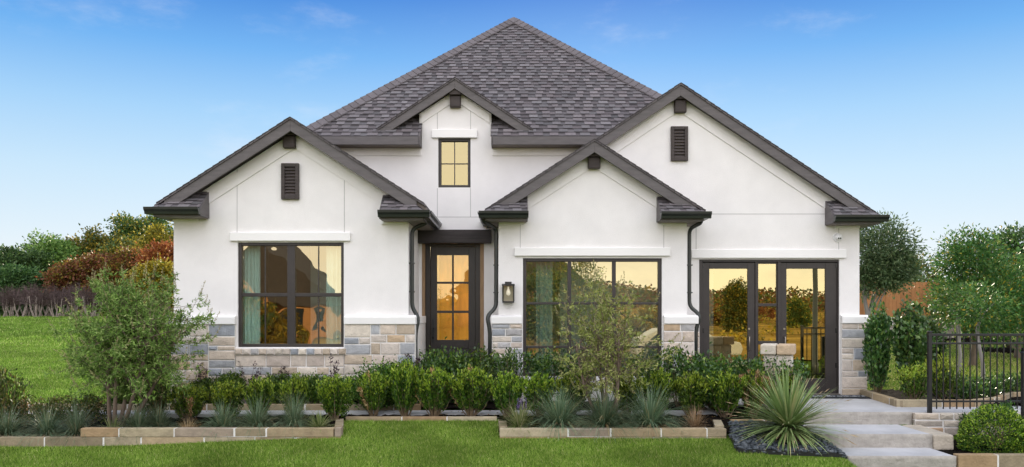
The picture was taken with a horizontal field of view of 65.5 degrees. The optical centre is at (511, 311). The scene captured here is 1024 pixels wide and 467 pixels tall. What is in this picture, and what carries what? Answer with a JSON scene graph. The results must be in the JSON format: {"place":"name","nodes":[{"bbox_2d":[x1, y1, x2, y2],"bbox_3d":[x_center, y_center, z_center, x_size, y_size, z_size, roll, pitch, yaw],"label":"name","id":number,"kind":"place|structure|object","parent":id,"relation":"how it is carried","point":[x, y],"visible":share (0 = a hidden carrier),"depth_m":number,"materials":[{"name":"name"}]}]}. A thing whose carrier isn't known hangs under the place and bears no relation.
{"place":"outdoors","nodes":[
{"label":"outdoors","id":0,"kind":"place"},
{"bbox_2d":[0,316,170,403],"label":"lawn grass","id":1,"kind":"structure","parent":0,"point":[8,321],"depth_m":24.05,"materials":[{"name":"plant"}]},
{"bbox_2d":[0,312,1023,466],"bbox_3d":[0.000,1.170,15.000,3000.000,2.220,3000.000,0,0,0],"label":"ground","id":2,"kind":"structure","parent":0,"point":[712,448],"depth_m":11.17,"materials":[{"name":"plant"}]},
{"bbox_2d":[0,260,58,315],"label":"tree","id":3,"kind":"object","parent":2,"relation":"on","point":[19,275],"visible":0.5,"depth_m":46.16,"materials":[{"name":"green plant"}]},
{"bbox_2d":[0,243,58,314],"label":"tree","id":4,"kind":"object","parent":2,"relation":"on","point":[12,254],"visible":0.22,"depth_m":51.60,"materials":[{"name":"green plant"}]},
{"bbox_2d":[14,281,56,316],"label":"bare tree","id":5,"kind":"object","parent":2,"relation":"on","point":[30,294],"visible":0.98,"depth_m":41.04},
{"bbox_2d":[14,227,86,313],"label":"tree","id":6,"kind":"object","parent":2,"relation":"on","point":[63,248],"visible":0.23,"depth_m":53.39,"materials":[{"name":"green plant"}]},
{"bbox_2d":[34,248,116,315],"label":"tree","id":7,"kind":"object","parent":2,"relation":"on","point":[71,271],"visible":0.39,"depth_m":44.70,"materials":[{"name":"brown plant"}]},
{"bbox_2d":[65,223,124,313],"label":"tree","id":8,"kind":"object","parent":2,"relation":"on","point":[90,240],"visible":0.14,"depth_m":55.37,"materials":[{"name":"green plant"}]},
{"bbox_2d":[82,244,145,301],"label":"tree","id":9,"kind":"object","parent":2,"relation":"on","point":[118,258],"visible":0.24,"depth_m":43.91,"materials":[{"name":"brown plant"}]},
{"bbox_2d":[92,229,144,312],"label":"tree","id":10,"kind":"object","parent":2,"relation":"on","point":[113,245],"visible":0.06,"depth_m":53.28,"materials":[{"name":"green plant"}]},
{"bbox_2d":[42,253,220,426],"bbox_3d":[-5.780,0.486,12.196,2.422,2.812,2.340,0,0,0],"label":"feathery tree","id":11,"kind":"object","parent":2,"relation":"on","point":[138,338],"visible":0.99,"depth_m":11.94,"materials":[{"name":"green plant"}]},
{"bbox_2d":[101,210,173,241],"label":"tree","id":12,"kind":"object","parent":2,"relation":"on","point":[124,224],"visible":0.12,"depth_m":58.80,"materials":[{"name":"green plant"}]},
{"bbox_2d":[124,253,173,305],"bbox_3d":[-17.733,-1.236,39.820,3.296,3.436,3.527,0,0,18],"label":"tree","id":13,"kind":"object","parent":2,"relation":"on","point":[167,265],"visible":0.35,"depth_m":39.08,"materials":[{"name":"green plant"}]},
{"bbox_2d":[126,236,173,310],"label":"tree","id":14,"kind":"object","parent":2,"relation":"on","point":[164,249],"visible":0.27,"depth_m":43.30,"materials":[{"name":"red plant"}]},
{"bbox_2d":[128,222,173,312],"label":"tree","id":15,"kind":"object","parent":2,"relation":"on","point":[158,233],"visible":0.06,"depth_m":49.64,"materials":[{"name":"green plant"}]},
{"bbox_2d":[0,418,343,446],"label":"stone edging","id":16,"kind":"object","parent":2,"relation":"on","point":[157,435],"visible":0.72,"depth_m":11.50,"materials":[{"name":"stone"}]},
{"bbox_2d":[14,414,346,435],"bbox_3d":[-6.060,1.773,12.160,6.880,0.286,1.160,0,0,0],"label":"mulch bed","id":17,"kind":"object","parent":2,"relation":"on","point":[331,423],"visible":0.2,"depth_m":12.38,"materials":[{"name":"soil"}]},
{"bbox_2d":[0,366,32,422],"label":"boxwood shrub","id":18,"kind":"object","parent":17,"relation":"on","point":[5,381],"visible":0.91,"depth_m":12.27,"materials":[{"name":"green plant"}]},
{"bbox_2d":[0,403,35,441],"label":"blue grass","id":19,"kind":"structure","parent":17,"relation":"on","point":[8,427],"depth_m":11.81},
{"bbox_2d":[4,391,45,426],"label":"boxwood shrub","id":20,"kind":"object","parent":17,"relation":"on","point":[25,407],"visible":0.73,"depth_m":12.34,"materials":[{"name":"green plant"}]},
{"bbox_2d":[11,403,72,447],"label":"blue grass","id":21,"kind":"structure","parent":17,"relation":"on","point":[45,429],"depth_m":11.77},
{"bbox_2d":[29,393,80,424],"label":"boxwood shrub","id":22,"kind":"object","parent":17,"relation":"on","point":[53,400],"visible":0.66,"depth_m":12.34,"materials":[{"name":"green plant"}]},
{"bbox_2d":[41,396,107,448],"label":"blue grass","id":23,"kind":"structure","parent":17,"relation":"on","point":[75,426],"depth_m":11.73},
{"bbox_2d":[68,389,120,423],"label":"boxwood shrub","id":24,"kind":"object","parent":17,"relation":"on","point":[96,402],"visible":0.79,"depth_m":12.43,"materials":[{"name":"green plant"}]},
{"bbox_2d":[102,398,174,444],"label":"blue grass","id":25,"kind":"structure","parent":17,"relation":"on","point":[139,421],"depth_m":11.87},
{"bbox_2d":[133,378,172,417],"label":"boxwood shrub","id":26,"kind":"object","parent":17,"relation":"on","point":[158,399],"visible":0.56,"depth_m":12.60,"materials":[{"name":"green plant"}]},
{"bbox_2d":[128,399,181,426],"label":"blue grass","id":27,"kind":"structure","parent":17,"relation":"on","point":[161,421],"depth_m":12.01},
{"bbox_2d":[166,381,209,422],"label":"boxwood shrub","id":28,"kind":"object","parent":17,"relation":"on","point":[187,400],"visible":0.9,"depth_m":12.34,"materials":[{"name":"green plant"}]},
{"bbox_2d":[190,396,249,441],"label":"blue grass","id":29,"kind":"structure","parent":17,"relation":"on","point":[220,420],"depth_m":11.82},
{"bbox_2d":[209,378,245,418],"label":"boxwood shrub","id":30,"kind":"object","parent":17,"relation":"on","point":[226,393],"visible":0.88,"depth_m":12.35,"materials":[{"name":"green plant"}]},
{"bbox_2d":[224,393,282,438],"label":"blue grass","id":31,"kind":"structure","parent":17,"relation":"on","point":[259,415],"depth_m":11.82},
{"bbox_2d":[242,375,275,417],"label":"boxwood shrub","id":32,"kind":"object","parent":17,"relation":"on","point":[256,389],"visible":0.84,"depth_m":12.34,"materials":[{"name":"green plant"}]},
{"bbox_2d":[277,371,308,413],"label":"boxwood shrub","id":33,"kind":"object","parent":17,"relation":"on","point":[294,386],"visible":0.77,"depth_m":12.32,"materials":[{"name":"green plant"}]},
{"bbox_2d":[261,391,328,438],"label":"blue grass","id":34,"kind":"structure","parent":17,"relation":"on","point":[292,419],"depth_m":11.82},
{"bbox_2d":[315,373,353,420],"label":"boxwood shrub","id":35,"kind":"object","parent":17,"relation":"on","point":[333,396],"visible":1,"depth_m":12.19,"materials":[{"name":"green plant"}]},
{"bbox_2d":[8,404,420,409],"bbox_3d":[-5.509,1.699,13.285,7.967,0.322,0.117,0,0,0],"label":"stone edging","id":36,"kind":"object","parent":2,"relation":"on","point":[317,406],"visible":0.2,"depth_m":13.23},
{"bbox_2d":[4,410,716,421],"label":"walkway","id":37,"kind":"structure","parent":2,"relation":"on","point":[422,412],"depth_m":12.92,"materials":[{"name":"concrete"}]},
{"bbox_2d":[346,416,496,420],"bbox_3d":[-1.421,1.777,12.499,2.369,0.266,0.106,0,0,0],"label":"stone edging","id":38,"kind":"object","parent":2,"relation":"on","point":[422,418],"visible":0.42,"depth_m":12.45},
{"bbox_2d":[347,414,498,416],"bbox_3d":[-1.410,1.658,12.630,2.420,0.052,0.220,0,0,0],"label":"mulch bed","id":39,"kind":"object","parent":2,"relation":"on","point":[419,415],"visible":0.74,"depth_m":12.68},
{"bbox_2d":[355,369,390,415],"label":"boxwood shrub","id":40,"kind":"object","parent":39,"relation":"on","point":[374,391],"visible":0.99,"depth_m":12.50,"materials":[{"name":"green plant"}]},
{"bbox_2d":[389,359,424,415],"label":"boxwood shrub","id":41,"kind":"object","parent":39,"relation":"on","point":[402,380],"visible":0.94,"depth_m":12.49,"materials":[{"name":"green plant"}]},
{"bbox_2d":[413,366,453,415],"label":"boxwood shrub","id":42,"kind":"object","parent":39,"relation":"on","point":[433,395],"visible":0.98,"depth_m":12.50,"materials":[{"name":"green plant"}]},
{"bbox_2d":[448,364,497,415],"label":"boxwood shrub","id":43,"kind":"object","parent":39,"relation":"on","point":[468,394],"visible":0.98,"depth_m":12.49,"materials":[{"name":"green plant"}]},
{"bbox_2d":[418,399,496,408],"bbox_3d":[-1.022,1.620,14.330,1.558,0.075,1.940,0,0,0],"label":"mulch bed","id":44,"kind":"object","parent":2,"relation":"on","point":[491,405],"visible":0.08,"depth_m":13.74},
{"bbox_2d":[418,336,482,402],"bbox_3d":[-1.181,1.038,14.019,1.163,1.223,1.286,0,0,-21],"label":"laurel shrub","id":45,"kind":"object","parent":44,"relation":"on","point":[442,360],"visible":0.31,"depth_m":13.86,"materials":[{"name":"green plant"}]},
{"bbox_2d":[446,340,504,403],"bbox_3d":[-0.632,1.062,14.071,1.144,1.170,1.087,0,0,2],"label":"laurel shrub","id":46,"kind":"object","parent":44,"relation":"on","point":[485,364],"visible":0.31,"depth_m":13.89,"materials":[{"name":"green plant"}]},
{"bbox_2d":[143,17,889,403],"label":"house","id":47,"kind":"structure","parent":2,"relation":"on","point":[447,195],"depth_m":15.00,"materials":[{"name":"paint"}]},
{"bbox_2d":[243,246,259,343],"bbox_3d":[-4.605,-0.040,14.069,0.307,2.500,0.090,0,0,0],"label":"curtain","id":48,"kind":"object","parent":47,"relation":"hanging from","point":[251,284],"visible":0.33,"depth_m":14.06,"materials":[{"name":"fabric"}]},
{"bbox_2d":[239,243,343,346],"bbox_3d":[-3.847,-0.297,13.910,1.844,1.823,0.090,0,0,0],"label":"window","id":49,"kind":"structure","parent":47,"relation":"in","point":[291,294],"depth_m":13.87,"materials":[{"name":"brown metal"}]},
{"bbox_2d":[326,246,340,343],"bbox_3d":[-3.110,-0.040,14.069,0.350,2.500,0.090,0,0,0],"label":"curtain","id":50,"kind":"object","parent":47,"relation":"hanging from","point":[333,285],"visible":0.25,"depth_m":14.08,"materials":[{"name":"fabric"}]},
{"bbox_2d":[422,244,483,362],"bbox_3d":[-1.145,0.047,15.485,1.200,2.926,0.150,0,0,0],"label":"entry door","id":51,"kind":"structure","parent":47,"relation":"in","point":[475,252],"depth_m":15.50,"materials":[{"name":"paint"}]},
{"bbox_2d":[438,139,470,186],"bbox_3d":[-1.115,-2.885,15.480,0.625,0.956,0.090,0,0,0],"label":"window","id":52,"kind":"structure","parent":47,"relation":"in","point":[454,155],"depth_m":15.49,"materials":[{"name":"yellow glass"}]},
{"bbox_2d":[536,262,552,370],"bbox_3d":[0.598,0.160,14.700,0.310,2.600,0.090,0,0,0],"label":"curtain","id":53,"kind":"object","parent":47,"relation":"hanging from","point":[544,293],"visible":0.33,"depth_m":14.71,"materials":[{"name":"fabric"}]},
{"bbox_2d":[523,258,661,375],"bbox_3d":[1.461,0.100,14.520,2.523,2.147,0.090,0,0,0],"label":"window","id":54,"kind":"structure","parent":47,"relation":"in","point":[659,261],"depth_m":14.48,"materials":[{"name":"brown metal"}]},
{"bbox_2d":[702,263,754,366],"bbox_3d":[4.098,0.302,15.042,0.994,2.466,0.115,0,0,0],"label":"glass door","id":55,"kind":"structure","parent":47,"relation":"in","point":[750,267],"depth_m":15.05,"materials":[{"name":"brown metal"}]},
{"bbox_2d":[781,263,836,392],"bbox_3d":[5.615,0.302,15.042,1.063,2.466,0.116,0,0,0],"label":"glass door","id":56,"kind":"structure","parent":47,"relation":"in","point":[829,383],"depth_m":15.05,"materials":[{"name":"brown metal"}]},
{"bbox_2d":[498,419,725,437],"bbox_3d":[1.502,1.861,11.973,3.434,0.398,0.948,0,0,0],"label":"stone edging","id":57,"kind":"object","parent":2,"relation":"on","point":[718,429],"visible":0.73,"depth_m":11.50,"materials":[{"name":"stone"}]},
{"bbox_2d":[516,401,707,408],"bbox_3d":[1.528,1.628,13.880,3.543,0.080,1.040,0,0,0],"label":"mulch bed","id":58,"kind":"object","parent":2,"relation":"on","point":[670,404],"visible":0.1,"depth_m":13.74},
{"bbox_2d":[493,347,530,383],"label":"laurel shrub","id":59,"kind":"object","parent":58,"relation":"on","point":[507,359],"visible":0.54,"depth_m":13.54,"materials":[{"name":"green plant"}]},
{"bbox_2d":[523,346,566,397],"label":"laurel shrub","id":60,"kind":"object","parent":58,"relation":"on","point":[545,367],"visible":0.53,"depth_m":13.43,"materials":[{"name":"green plant"}]},
{"bbox_2d":[658,340,695,407],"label":"laurel shrub","id":61,"kind":"object","parent":58,"relation":"on","point":[680,355],"visible":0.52,"depth_m":13.48,"materials":[{"name":"green plant"}]},
{"bbox_2d":[498,414,730,432],"bbox_3d":[1.580,1.712,12.160,3.560,0.171,1.160,0,0,0],"label":"mulch bed","id":62,"kind":"object","parent":2,"relation":"on","point":[709,418],"visible":0.2,"depth_m":12.26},
{"bbox_2d":[488,370,524,417],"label":"boxwood shrub","id":63,"kind":"object","parent":62,"relation":"on","point":[508,389],"visible":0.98,"depth_m":12.52,"materials":[{"name":"green plant"}]},
{"bbox_2d":[492,397,543,437],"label":"striped grass","id":64,"kind":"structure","parent":62,"relation":"on","point":[520,419],"depth_m":11.79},
{"bbox_2d":[521,371,556,416],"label":"boxwood shrub","id":65,"kind":"object","parent":62,"relation":"on","point":[534,385],"visible":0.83,"depth_m":12.50,"materials":[{"name":"green plant"}]},
{"bbox_2d":[519,379,602,440],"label":"blue grass","id":66,"kind":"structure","parent":62,"relation":"on","point":[556,416],"depth_m":11.82,"materials":[{"name":"plant"}]},
{"bbox_2d":[553,373,587,415],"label":"boxwood shrub","id":67,"kind":"object","parent":62,"relation":"on","point":[564,382],"visible":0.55,"depth_m":12.56,"materials":[{"name":"green plant"}]},
{"bbox_2d":[562,381,648,442],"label":"blue grass","id":68,"kind":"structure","parent":62,"relation":"on","point":[605,413],"depth_m":11.78,"materials":[{"name":"plant"}]},
{"bbox_2d":[544,258,684,416],"bbox_3d":[1.391,0.489,12.135,1.857,2.578,1.775,0,0,-35],"label":"feathery tree","id":69,"kind":"object","parent":62,"relation":"on","point":[614,359],"visible":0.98,"depth_m":12.06,"materials":[{"name":"green plant"}]},
{"bbox_2d":[613,374,642,415],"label":"boxwood shrub","id":70,"kind":"object","parent":62,"relation":"on","point":[625,389],"visible":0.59,"depth_m":12.53,"materials":[{"name":"green plant"}]},
{"bbox_2d":[610,379,699,438],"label":"blue grass","id":71,"kind":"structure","parent":62,"relation":"on","point":[652,418],"depth_m":11.79,"materials":[{"name":"plant"}]},
{"bbox_2d":[640,366,674,415],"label":"boxwood shrub","id":72,"kind":"object","parent":62,"relation":"on","point":[657,377],"visible":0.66,"depth_m":12.49,"materials":[{"name":"green plant"}]},
{"bbox_2d":[672,370,709,416],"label":"boxwood shrub","id":73,"kind":"object","parent":62,"relation":"on","point":[695,389],"visible":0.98,"depth_m":12.50,"materials":[{"name":"green plant"}]},
{"bbox_2d":[713,407,772,412],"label":"mulch bed","id":74,"kind":"object","parent":2,"relation":"on","point":[742,409],"visible":0.21,"depth_m":12.98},
{"bbox_2d":[663,341,754,409],"bbox_3d":[3.353,1.057,13.222,1.365,1.139,1.509,0,0,-34],"label":"laurel shrub","id":75,"kind":"object","parent":74,"relation":"on","point":[705,367],"visible":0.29,"depth_m":13.12,"materials":[{"name":"green plant"}]},
{"bbox_2d":[731,350,777,394],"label":"laurel shrub","id":76,"kind":"object","parent":74,"relation":"on","point":[756,365],"visible":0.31,"depth_m":12.85,"materials":[{"name":"green plant"}]},
{"bbox_2d":[762,357,810,398],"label":"laurel shrub","id":77,"kind":"object","parent":74,"relation":"on","point":[800,369],"visible":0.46,"depth_m":12.66,"materials":[{"name":"green plant"}]},
{"bbox_2d":[728,415,801,423],"bbox_3d":[3.905,1.673,12.470,1.090,0.102,0.540,0,0,0],"label":"mulch bed","id":78,"kind":"object","parent":2,"relation":"on","point":[740,417],"visible":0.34,"depth_m":12.56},
{"bbox_2d":[706,367,747,416],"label":"boxwood shrub","id":79,"kind":"object","parent":78,"relation":"on","point":[724,391],"visible":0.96,"depth_m":12.45,"materials":[{"name":"green plant"}]},
{"bbox_2d":[737,369,770,417],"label":"boxwood shrub","id":80,"kind":"object","parent":78,"relation":"on","point":[753,383],"visible":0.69,"depth_m":12.54,"materials":[{"name":"green plant"}]},
{"bbox_2d":[760,343,795,413],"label":"stone pillar","id":81,"kind":"structure","parent":2,"relation":"on","point":[781,350],"depth_m":12.89,"materials":[{"name":"stone"}]},
{"bbox_2d":[727,420,846,457],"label":"pebbles","id":82,"kind":"object","parent":2,"relation":"on","point":[748,443],"visible":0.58,"depth_m":11.08,"materials":[{"name":"gravel"}]},
{"bbox_2d":[726,364,857,455],"bbox_3d":[3.934,1.398,11.353,1.896,1.394,1.743,0,0,0],"label":"spiky plant","id":83,"kind":"object","parent":82,"relation":"on","point":[786,416],"visible":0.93,"depth_m":11.21,"materials":[{"name":"green plant"}]},
{"bbox_2d":[729,433,844,460],"bbox_3d":[3.844,1.992,11.121,1.469,0.470,0.761,0,0,8],"label":"steel edging","id":84,"kind":"object","parent":2,"relation":"on","point":[802,453],"visible":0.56,"depth_m":10.74,"materials":[{"name":"black metal"}]},
{"bbox_2d":[800,396,911,424],"bbox_3d":[5.336,1.669,13.642,1.773,0.221,2.576,0,0,0],"label":"landing","id":85,"kind":"object","parent":2,"relation":"on","point":[865,412],"visible":0.62,"depth_m":12.37,"materials":[{"name":"concrete"}]},
{"bbox_2d":[803,424,932,448],"bbox_3d":[5.203,1.865,11.882,1.606,0.231,1.055,0,0,0],"label":"garden step","id":86,"kind":"object","parent":2,"relation":"on","point":[884,436],"visible":0.77,"depth_m":11.36,"materials":[{"name":"concrete"}]},
{"bbox_2d":[859,207,928,379],"bbox_3d":[8.291,-0.312,17.949,2.294,4.102,2.117,0,0,0],"label":"tree","id":87,"kind":"object","parent":2,"relation":"on","point":[882,266],"visible":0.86,"depth_m":17.66,"materials":[{"name":"green plant"}]},
{"bbox_2d":[839,448,955,466],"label":"garden step","id":88,"kind":"object","parent":2,"relation":"on","point":[894,457],"visible":0.91,"depth_m":10.69,"materials":[{"name":"concrete"}]},
{"bbox_2d":[871,317,953,337],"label":"garden wall","id":89,"kind":"structure","parent":2,"relation":"on","point":[951,330],"depth_m":29.99,"materials":[{"name":"stone"}]},
{"bbox_2d":[859,282,948,315],"bbox_3d":[14.787,-0.478,30.170,3.827,1.310,0.070,0,0,0],"label":"board fence","id":90,"kind":"object","parent":89,"relation":"on","point":[891,304],"visible":0.19,"depth_m":30.14,"materials":[{"name":"brown wood"}]},
{"bbox_2d":[902,425,953,449],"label":"stone block","id":91,"kind":"structure","parent":2,"relation":"on","point":[942,441],"depth_m":11.37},
{"bbox_2d":[857,398,1020,412],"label":"walkway","id":92,"kind":"structure","parent":2,"relation":"on","point":[937,410],"depth_m":12.74,"materials":[{"name":"concrete"}]},
{"bbox_2d":[860,389,1020,406],"bbox_3d":[9.408,1.604,14.002,6.168,0.312,1.878,0,0,0],"label":"stone edging","id":93,"kind":"object","parent":2,"relation":"on","point":[889,400],"visible":0.41,"depth_m":13.15,"materials":[{"name":"stone"}]},
{"bbox_2d":[860,389,1020,404],"bbox_3d":[9.250,1.529,14.375,5.500,0.080,2.450,0,0,0],"label":"mulch bed","id":94,"kind":"object","parent":2,"relation":"on","point":[894,393],"visible":0.19,"depth_m":14.49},
{"bbox_2d":[861,297,893,393],"bbox_3d":[6.651,0.653,14.495,0.595,1.839,0.613,0,0,-17],"label":"tall laurel shrub","id":95,"kind":"object","parent":94,"relation":"on","point":[877,358],"visible":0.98,"depth_m":14.39,"materials":[{"name":"green plant"}]},
{"bbox_2d":[890,361,937,398],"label":"pale shrub","id":96,"kind":"object","parent":94,"relation":"on","point":[909,378],"visible":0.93,"depth_m":13.34,"materials":[{"name":"green plant"}]},
{"bbox_2d":[888,295,942,398],"bbox_3d":[7.011,0.627,13.925,0.801,1.892,0.838,0,0,-25],"label":"tall laurel shrub","id":97,"kind":"object","parent":94,"relation":"on","point":[909,341],"visible":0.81,"depth_m":13.83,"materials":[{"name":"green plant"}]},
{"bbox_2d":[918,304,948,392],"bbox_3d":[7.777,0.708,14.916,0.749,1.727,0.727,0,0,41],"label":"tall laurel shrub","id":98,"kind":"object","parent":94,"relation":"on","point":[935,329],"visible":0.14,"depth_m":14.76,"materials":[{"name":"green plant"}]},
{"bbox_2d":[919,348,968,398],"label":"pale shrub","id":99,"kind":"object","parent":94,"relation":"on","point":[940,376],"visible":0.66,"depth_m":13.50,"materials":[{"name":"green plant"}]},
{"bbox_2d":[951,375,991,398],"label":"shrub","id":100,"kind":"object","parent":94,"relation":"on","point":[973,389],"visible":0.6,"depth_m":13.63,"materials":[{"name":"green plant"}]},
{"bbox_2d":[915,279,990,377],"bbox_3d":[9.885,0.494,17.628,1.564,2.516,1.400,0,0,0],"label":"tree","id":101,"kind":"object","parent":2,"relation":"on","point":[945,293],"visible":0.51,"depth_m":17.56,"materials":[{"name":"green plant"}]},
{"bbox_2d":[912,413,1020,434],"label":"retaining wall","id":102,"kind":"structure","parent":2,"relation":"on","point":[946,423],"depth_m":12.30,"materials":[{"name":"stone"}]},
{"bbox_2d":[926,331,1023,412],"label":"iron fence","id":103,"kind":"object","parent":102,"relation":"on","point":[929,371],"visible":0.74,"depth_m":12.35,"materials":[{"name":"metal"}]},
{"bbox_2d":[916,222,1023,365],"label":"tree","id":104,"kind":"object","parent":2,"relation":"on","point":[973,250],"visible":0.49,"depth_m":20.68,"materials":[{"name":"green plant"}]},
{"bbox_2d":[938,439,1015,454],"bbox_3d":[7.753,1.976,11.540,3.495,0.088,1.480,0,0,0],"label":"mulch bed","id":105,"kind":"object","parent":2,"relation":"on","point":[954,450],"visible":0.21,"depth_m":11.38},
{"bbox_2d":[956,404,1023,453],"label":"round bush","id":106,"kind":"object","parent":105,"relation":"on","point":[975,436],"visible":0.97,"depth_m":11.15,"materials":[{"name":"green plant"}]},
{"bbox_2d":[942,277,1023,376],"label":"tree","id":107,"kind":"object","parent":2,"relation":"on","point":[975,308],"visible":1,"depth_m":15.82,"materials":[{"name":"green plant"}]},
{"bbox_2d":[953,453,1023,466],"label":"stone edging","id":108,"kind":"object","parent":2,"relation":"on","point":[989,460],"visible":0.98,"depth_m":10.70,"materials":[{"name":"stone"}]},
{"bbox_2d":[980,221,1023,268],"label":"tree","id":109,"kind":"object","parent":2,"relation":"on","point":[1020,233],"visible":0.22,"depth_m":39.39,"materials":[{"name":"green plant"}]},
{"bbox_2d":[0,0,1023,277],"label":"sky","id":110,"kind":"structure","parent":0,"point":[916,107],"materials":[{"name":"blue"}]},
{"bbox_2d":[867,329,1022,389],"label":"lawn grass","id":111,"kind":"structure","parent":0,"point":[966,357],"depth_m":21.46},
{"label":"mulch bed","id":112,"kind":"structure","parent":0,"visible":0},
{"bbox_2d":[346,356,406,409],"bbox_3d":[-2.212,1.184,13.269,1.217,0.928,1.234,0,0,-39],"label":"rounded shrub","id":113,"kind":"object","parent":112,"relation":"on","point":[382,367],"visible":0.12,"depth_m":13.15,"materials":[{"name":"green plant"}]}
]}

